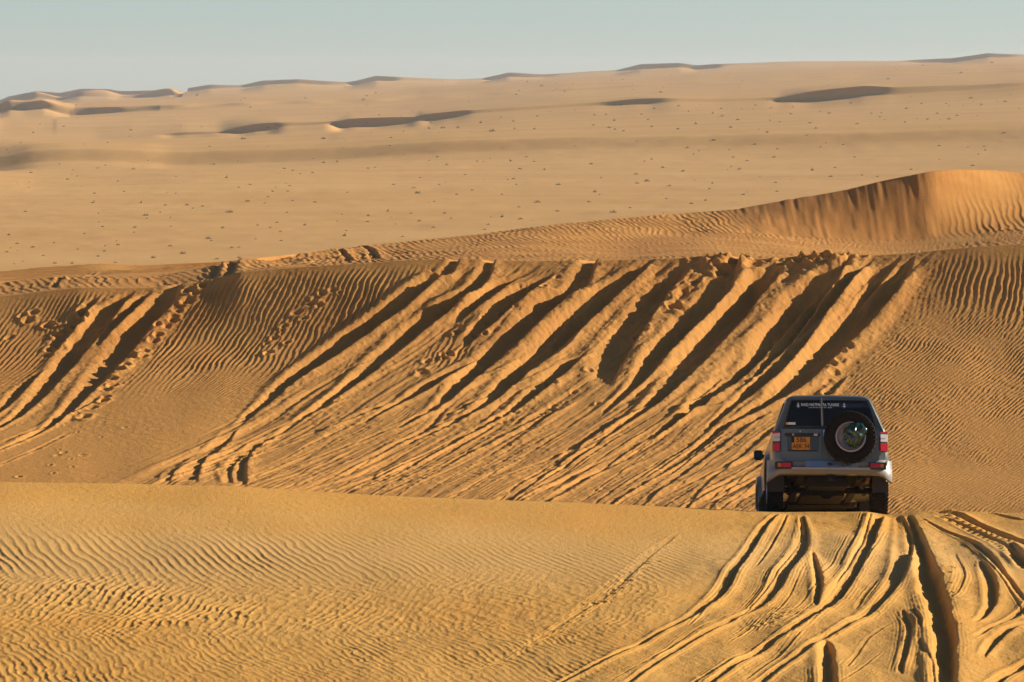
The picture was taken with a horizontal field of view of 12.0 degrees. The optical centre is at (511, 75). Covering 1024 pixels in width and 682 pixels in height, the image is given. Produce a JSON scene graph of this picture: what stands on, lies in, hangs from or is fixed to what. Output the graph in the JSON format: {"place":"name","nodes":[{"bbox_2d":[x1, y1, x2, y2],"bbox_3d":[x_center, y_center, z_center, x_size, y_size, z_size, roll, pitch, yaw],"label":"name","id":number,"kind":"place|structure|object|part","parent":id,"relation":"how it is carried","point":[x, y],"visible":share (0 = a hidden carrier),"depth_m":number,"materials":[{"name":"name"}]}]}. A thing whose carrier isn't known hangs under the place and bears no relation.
{"place":"outdoors","nodes":[
{"label":"outdoors","id":0,"kind":"place"},
{"bbox_2d":[0,53,1023,681],"bbox_3d":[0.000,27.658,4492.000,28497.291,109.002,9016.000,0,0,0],"label":"desert ground","id":1,"kind":"structure","parent":0,"point":[392,439],"depth_m":119.52,"materials":[{"name":"beige sand"}]},
{"bbox_2d":[17,64,1022,250],"bbox_3d":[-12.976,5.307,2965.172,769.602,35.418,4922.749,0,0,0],"label":"distant scrub","id":2,"kind":"object","parent":1,"relation":"on","point":[550,111],"visible":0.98,"depth_m":1467.52,"materials":[{"name":"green plant"}]},
{"bbox_2d":[754,395,891,514],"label":"off road car","id":3,"kind":"object","parent":1,"relation":"on","point":[813,461],"visible":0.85,"depth_m":77.06,"materials":[{"name":"grey paint"}]},
{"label":"rear door","id":4,"kind":"part","parent":3,"relation":"part of","materials":[{"name":"grey paint"}]},
{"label":"rear window","id":5,"kind":"part","parent":3,"relation":"part of","materials":[{"name":"black glass"}]},
{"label":"rear window","id":6,"kind":"part","parent":3,"relation":"part of","materials":[{"name":"black glass"}]},
{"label":"rear door","id":7,"kind":"part","parent":3,"relation":"part of","materials":[{"name":"grey paint"}]},
{"bbox_2d":[843,421,867,447],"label":"crumpled bag","id":8,"kind":"object","parent":3,"relation":"attached to","point":[854,433],"visible":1,"depth_m":76.66,"materials":[{"name":"multicoloured plastic"}]},
{"bbox_2d":[0,0,1023,99],"label":"sky","id":9,"kind":"structure","parent":0,"point":[57,46],"materials":[{"name":"blue"}]}
]}

